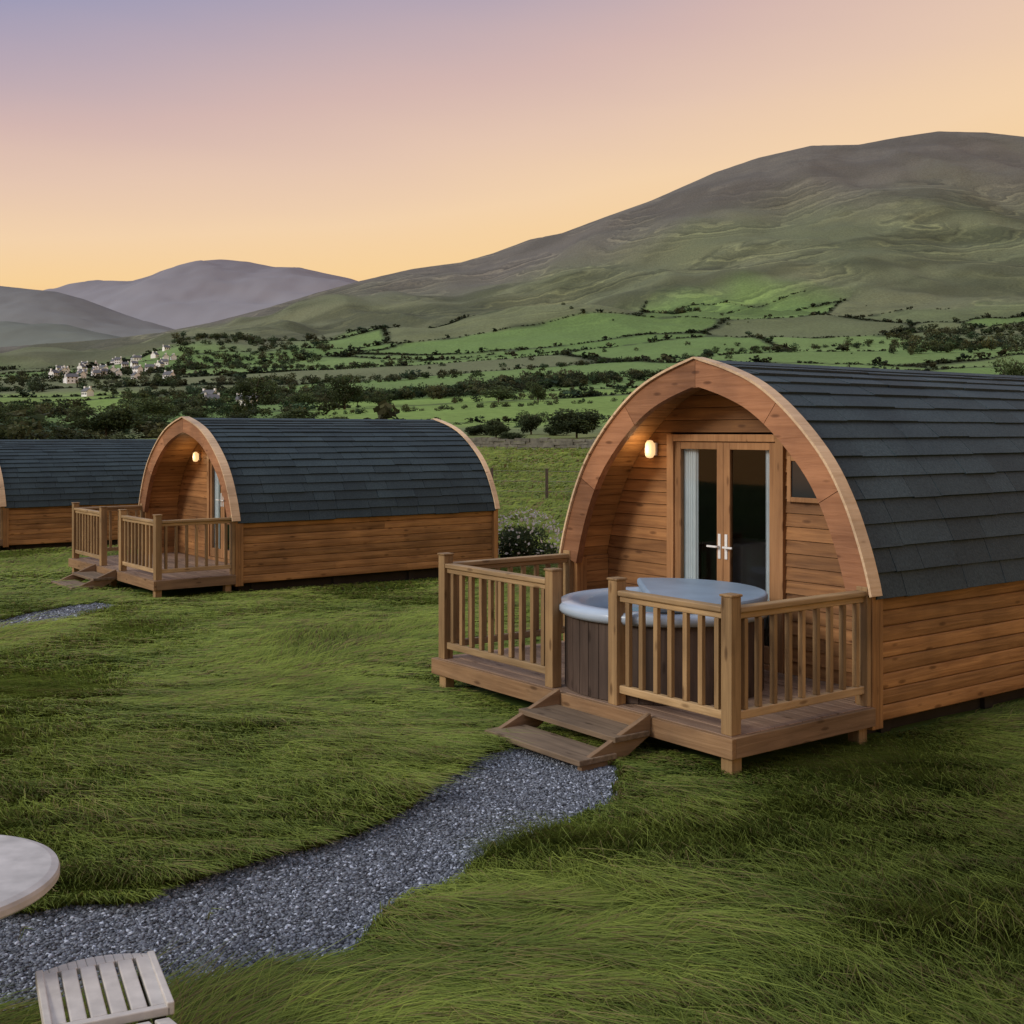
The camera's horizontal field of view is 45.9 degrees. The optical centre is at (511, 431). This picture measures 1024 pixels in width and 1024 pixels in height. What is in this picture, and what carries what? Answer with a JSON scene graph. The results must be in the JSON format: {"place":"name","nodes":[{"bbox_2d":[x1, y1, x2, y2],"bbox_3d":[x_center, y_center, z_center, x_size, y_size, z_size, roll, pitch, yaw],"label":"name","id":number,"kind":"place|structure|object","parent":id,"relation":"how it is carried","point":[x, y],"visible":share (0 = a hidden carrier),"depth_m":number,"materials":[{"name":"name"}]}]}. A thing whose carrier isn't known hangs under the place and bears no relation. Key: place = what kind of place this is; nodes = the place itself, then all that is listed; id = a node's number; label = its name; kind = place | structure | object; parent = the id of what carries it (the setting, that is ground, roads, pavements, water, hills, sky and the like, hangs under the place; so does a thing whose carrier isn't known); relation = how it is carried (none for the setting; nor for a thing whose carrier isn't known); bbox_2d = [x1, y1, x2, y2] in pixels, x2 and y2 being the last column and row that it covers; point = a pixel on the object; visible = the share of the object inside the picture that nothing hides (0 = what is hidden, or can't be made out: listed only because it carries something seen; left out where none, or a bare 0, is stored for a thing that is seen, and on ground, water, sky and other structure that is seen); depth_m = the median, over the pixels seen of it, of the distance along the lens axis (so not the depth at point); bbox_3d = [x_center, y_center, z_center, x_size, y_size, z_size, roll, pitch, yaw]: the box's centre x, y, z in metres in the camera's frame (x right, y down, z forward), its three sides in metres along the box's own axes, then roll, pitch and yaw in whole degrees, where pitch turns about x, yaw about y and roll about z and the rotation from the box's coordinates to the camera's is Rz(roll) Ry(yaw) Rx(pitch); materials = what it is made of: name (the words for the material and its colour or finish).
{"place":"outdoors","nodes":[
{"label":"outdoors","id":0,"kind":"place"},
{"bbox_2d":[0,321,119,346],"bbox_3d":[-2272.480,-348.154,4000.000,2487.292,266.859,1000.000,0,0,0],"label":"distant hills","id":1,"kind":"structure","parent":0,"point":[16,334],"depth_m":3849.56,"materials":[{"name":"grey"}]},
{"bbox_2d":[0,286,174,336],"bbox_3d":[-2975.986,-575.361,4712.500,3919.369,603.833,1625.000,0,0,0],"label":"distant hills","id":2,"kind":"structure","parent":0,"point":[26,306],"depth_m":4676.58,"materials":[{"name":"grey"}]},
{"bbox_2d":[44,259,357,329],"bbox_3d":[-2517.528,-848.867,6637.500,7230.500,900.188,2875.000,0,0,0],"label":"distant hills","id":3,"kind":"structure","parent":0,"point":[193,293],"depth_m":6144.23,"materials":[{"name":"grey"}]},
{"bbox_2d":[0,131,1023,1023],"bbox_3d":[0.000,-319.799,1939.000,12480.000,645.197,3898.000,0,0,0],"label":"ground","id":4,"kind":"structure","parent":0,"point":[926,225],"depth_m":1642.74,"materials":[{"name":"green plant"}]},
{"bbox_2d":[0,507,2,545],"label":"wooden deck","id":5,"kind":"structure","parent":4,"relation":"on","point":[1,526],"depth_m":27.96,"materials":[{"name":"brown wood"}]},
{"bbox_2d":[0,404,14,421],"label":"broadleaf tree","id":6,"kind":"object","parent":4,"relation":"on","point":[4,412],"visible":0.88,"depth_m":172.09,"materials":[{"name":"green plant"}]},
{"bbox_2d":[0,402,39,420],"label":"broadleaf tree","id":7,"kind":"object","parent":4,"relation":"on","point":[17,407],"visible":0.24,"depth_m":298.84,"materials":[{"name":"green plant"}]},
{"bbox_2d":[3,415,49,435],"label":"broadleaf tree","id":8,"kind":"object","parent":4,"relation":"on","point":[25,420],"visible":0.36,"depth_m":159.59,"materials":[{"name":"green plant"}]},
{"bbox_2d":[0,835,59,919],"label":"round table","id":9,"kind":"object","parent":4,"relation":"on","point":[29,872],"visible":1,"depth_m":4.36,"materials":[{"name":"stone"}]},
{"bbox_2d":[0,603,110,627],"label":"gravel path","id":10,"kind":"structure","parent":4,"relation":"on","point":[55,613],"depth_m":15.71,"materials":[{"name":"grey gravel"}]},
{"bbox_2d":[66,377,77,383],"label":"walls","id":11,"kind":"structure","parent":4,"relation":"on","point":[70,379],"depth_m":849.39,"materials":[{"name":"beige paint"}]},
{"bbox_2d":[65,373,78,376],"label":"roof","id":12,"kind":"structure","parent":11,"relation":"on","point":[71,375],"depth_m":850.87,"materials":[{"name":"stone"}]},
{"bbox_2d":[0,439,156,549],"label":"glamping pod","id":13,"kind":"object","parent":4,"relation":"on","point":[44,484],"visible":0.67,"depth_m":29.16,"materials":[{"name":"tile"}]},
{"bbox_2d":[81,389,93,396],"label":"walls","id":14,"kind":"structure","parent":4,"relation":"on","point":[90,392],"depth_m":698.23,"materials":[{"name":"beige stone"}]},
{"bbox_2d":[80,387,94,391],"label":"roof","id":15,"kind":"structure","parent":14,"relation":"on","point":[86,389],"depth_m":698.74,"materials":[{"name":"stone"}]},
{"bbox_2d":[66,401,144,437],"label":"broadleaf tree","id":16,"kind":"object","parent":4,"relation":"on","point":[110,419],"visible":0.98,"depth_m":163.84,"materials":[{"name":"green plant"}]},
{"bbox_2d":[35,950,176,1023],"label":"garden chair","id":17,"kind":"object","parent":4,"relation":"on","point":[148,993],"visible":1,"depth_m":4.00,"materials":[{"name":"beige wood"}]},
{"bbox_2d":[133,367,142,373],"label":"walls","id":18,"kind":"structure","parent":4,"relation":"on","point":[139,369],"depth_m":965.09,"materials":[{"name":"beige stone"}]},
{"bbox_2d":[51,502,235,597],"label":"wooden deck","id":19,"kind":"structure","parent":4,"relation":"on","point":[140,564],"depth_m":18.12,"materials":[{"name":"brown wood"}]},
{"bbox_2d":[122,413,177,428],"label":"broadleaf tree","id":20,"kind":"object","parent":4,"relation":"on","point":[146,418],"visible":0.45,"depth_m":210.15,"materials":[{"name":"green plant"}]},
{"bbox_2d":[127,396,179,417],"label":"broadleaf tree","id":21,"kind":"object","parent":4,"relation":"on","point":[155,405],"visible":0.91,"depth_m":327.77,"materials":[{"name":"green plant"}]},
{"bbox_2d":[170,355,176,359],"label":"walls","id":22,"kind":"structure","parent":4,"relation":"on","point":[173,357],"depth_m":1169.79,"materials":[{"name":"beige stone"}]},
{"bbox_2d":[181,410,220,417],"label":"broadleaf tree","id":23,"kind":"object","parent":4,"relation":"on","point":[191,414],"visible":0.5,"depth_m":299.25,"materials":[{"name":"green plant"}]},
{"bbox_2d":[217,411,254,417],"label":"broadleaf tree","id":24,"kind":"object","parent":4,"relation":"on","point":[244,414],"visible":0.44,"depth_m":229.23,"materials":[{"name":"green plant"}]},
{"bbox_2d":[229,374,280,407],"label":"broadleaf tree","id":25,"kind":"object","parent":4,"relation":"on","point":[250,389],"visible":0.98,"depth_m":429.06,"materials":[{"name":"green plant"}]},
{"bbox_2d":[271,408,319,418],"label":"broadleaf tree","id":26,"kind":"object","parent":4,"relation":"on","point":[301,414],"visible":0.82,"depth_m":268.01,"materials":[{"name":"green plant"}]},
{"bbox_2d":[287,392,319,404],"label":"broadleaf tree","id":27,"kind":"object","parent":4,"relation":"on","point":[301,397],"visible":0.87,"depth_m":437.08,"materials":[{"name":"green plant"}]},
{"bbox_2d":[0,745,619,1019],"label":"gravel path","id":28,"kind":"structure","parent":4,"relation":"on","point":[226,927],"depth_m":5.83,"materials":[{"name":"grey gravel"}]},
{"bbox_2d":[138,416,499,590],"bbox_3d":[-3.357,1.225,20.957,4.920,2.951,3.947,0,0,-37],"label":"glamping pod","id":29,"kind":"object","parent":4,"relation":"on","point":[310,502],"visible":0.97,"depth_m":19.74,"materials":[{"name":"wood"}]},
{"bbox_2d":[210,461,228,559],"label":"door leaves","id":30,"kind":"structure","parent":29,"relation":"in","point":[223,512],"depth_m":20.09,"materials":[{"name":"brown wood"}]},
{"bbox_2d":[320,374,364,409],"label":"broadleaf tree","id":31,"kind":"object","parent":4,"relation":"on","point":[344,385],"visible":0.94,"depth_m":438.88,"materials":[{"name":"green plant"}]},
{"bbox_2d":[363,391,395,403],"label":"broadleaf tree","id":32,"kind":"object","parent":4,"relation":"on","point":[375,398],"visible":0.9,"depth_m":468.54,"materials":[{"name":"green plant"}]},
{"bbox_2d":[464,425,486,435],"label":"thorn bush","id":33,"kind":"object","parent":4,"relation":"on","point":[472,430],"visible":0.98,"depth_m":174.03,"materials":[{"name":"green plant"}]},
{"bbox_2d":[482,419,509,437],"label":"thorn bush","id":34,"kind":"object","parent":4,"relation":"on","point":[494,428],"visible":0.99,"depth_m":164.11,"materials":[{"name":"green plant"}]},
{"bbox_2d":[480,385,523,402],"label":"broadleaf tree","id":35,"kind":"object","parent":4,"relation":"on","point":[503,392],"visible":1,"depth_m":459.17,"materials":[{"name":"green plant"}]},
{"bbox_2d":[0,446,1023,1023],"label":"grass","id":36,"kind":"structure","parent":4,"relation":"on","point":[124,778],"depth_m":6.79,"materials":[{"name":"green plant"}]},
{"bbox_2d":[0,298,1023,439],"bbox_3d":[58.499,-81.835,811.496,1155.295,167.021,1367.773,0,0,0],"label":"distant trees","id":37,"kind":"object","parent":4,"relation":"on","point":[465,388],"visible":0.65,"depth_m":686.58,"materials":[{"name":"green plant"}]},
{"bbox_2d":[0,290,1023,426],"bbox_3d":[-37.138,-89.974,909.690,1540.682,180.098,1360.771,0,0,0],"label":"hedgerows","id":38,"kind":"object","parent":4,"relation":"on","point":[382,409],"visible":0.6,"depth_m":931.88,"materials":[{"name":"green plant"}]},
{"bbox_2d":[498,432,527,438],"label":"thorn bush","id":39,"kind":"object","parent":4,"relation":"on","point":[510,435],"visible":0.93,"depth_m":149.14,"materials":[{"name":"green plant"}]},
{"bbox_2d":[498,506,562,563],"bbox_3d":[0.282,2.110,23.617,1.524,1.332,1.360,0,0,0],"label":"flowering shrub","id":40,"kind":"object","parent":4,"relation":"on","point":[519,541],"visible":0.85,"depth_m":23.43,"materials":[{"name":"green plant"}]},
{"bbox_2d":[470,437,595,449],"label":"dry stone wall","id":41,"kind":"structure","parent":4,"relation":"on","point":[532,443],"depth_m":105.80,"materials":[{"name":"grey stone"}]},
{"bbox_2d":[516,410,549,434],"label":"thorn bush","id":42,"kind":"object","parent":4,"relation":"on","point":[531,422],"visible":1,"depth_m":174.60,"materials":[{"name":"green plant"}]},
{"bbox_2d":[490,468,579,499],"bbox_3d":[9.750,1.986,40.500,48.126,1.648,0.114,0,0,8],"label":"field fence","id":43,"kind":"object","parent":4,"relation":"on","point":[546,481],"visible":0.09,"depth_m":41.71,"materials":[{"name":"brown wood"}]},
{"bbox_2d":[529,382,549,401],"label":"broadleaf tree","id":44,"kind":"object","parent":4,"relation":"on","point":[538,391],"visible":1,"depth_m":449.13,"materials":[{"name":"green plant"}]},
{"bbox_2d":[543,425,566,435],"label":"thorn bush","id":45,"kind":"object","parent":4,"relation":"on","point":[550,432],"visible":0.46,"depth_m":169.26,"materials":[{"name":"green plant"}]},
{"bbox_2d":[547,408,606,437],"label":"thorn bush","id":46,"kind":"object","parent":4,"relation":"on","point":[585,422],"visible":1,"depth_m":158.24,"materials":[{"name":"green plant"}]},
{"bbox_2d":[431,550,875,775],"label":"wooden deck","id":47,"kind":"structure","parent":4,"relation":"on","point":[733,725],"depth_m":8.77,"materials":[{"name":"brown wood"}]},
{"bbox_2d":[559,578,767,704],"bbox_3d":[1.213,1.639,9.694,1.700,0.750,1.700,0,0,-37],"label":"hot tub","id":48,"kind":"object","parent":47,"relation":"on","point":[585,612],"visible":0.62,"depth_m":9.18,"materials":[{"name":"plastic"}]},
{"bbox_2d":[559,357,1023,733],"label":"glamping pod","id":49,"kind":"object","parent":4,"relation":"on","point":[899,494],"visible":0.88,"depth_m":10.13,"materials":[{"name":"wood"}]},
{"bbox_2d":[675,442,774,663],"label":"door leaves","id":50,"kind":"structure","parent":49,"relation":"in","point":[724,449],"depth_m":10.64,"materials":[{"name":"brown wood"}]},
{"bbox_2d":[787,456,818,503],"bbox_3d":[2.413,0.390,9.921,0.030,0.380,0.380,0,0,-37],"label":"window frame","id":51,"kind":"structure","parent":49,"relation":"in","point":[789,458],"depth_m":10.03,"materials":[{"name":"brown wood"}]},
{"bbox_2d":[792,461,815,497],"bbox_3d":[2.417,0.390,9.924,0.012,0.300,0.300,0,0,-37],"label":"window pane","id":52,"kind":"structure","parent":49,"relation":"in","point":[801,488],"depth_m":9.97,"materials":[{"name":"black glass"}]},
{"bbox_2d":[988,354,1023,375],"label":"broadleaf tree","id":53,"kind":"object","parent":4,"relation":"on","point":[1014,370],"visible":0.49,"depth_m":417.54,"materials":[{"name":"green plant"}]},
{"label":"walls","id":54,"kind":"object","parent":4,"relation":"on","visible":0},
{"bbox_2d":[99,368,109,371],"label":"roof","id":55,"kind":"structure","parent":54,"relation":"on","point":[104,369],"depth_m":971.38,"materials":[{"name":"stone"}]},
{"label":"walls","id":56,"kind":"object","parent":4,"relation":"on","visible":0},
{"bbox_2d":[205,394,219,398],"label":"roof","id":57,"kind":"structure","parent":56,"relation":"on","point":[212,396],"depth_m":599.03,"materials":[{"name":"stone"}]},
{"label":"walls","id":58,"kind":"object","parent":4,"relation":"on","visible":0},
{"bbox_2d":[201,390,217,393],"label":"roof","id":59,"kind":"structure","parent":58,"relation":"on","point":[209,391],"depth_m":648.58,"materials":[{"name":"stone"}]},
{"bbox_2d":[0,0,1023,289],"label":"sky","id":60,"kind":"structure","parent":0,"point":[358,140],"materials":[{"name":"orange"}]},
{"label":"walls","id":61,"kind":"object","parent":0,"visible":0},
{"bbox_2d":[162,371,175,374],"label":"roof","id":62,"kind":"structure","parent":61,"relation":"on","point":[167,373],"depth_m":894.86,"materials":[{"name":"stone"}]}
]}

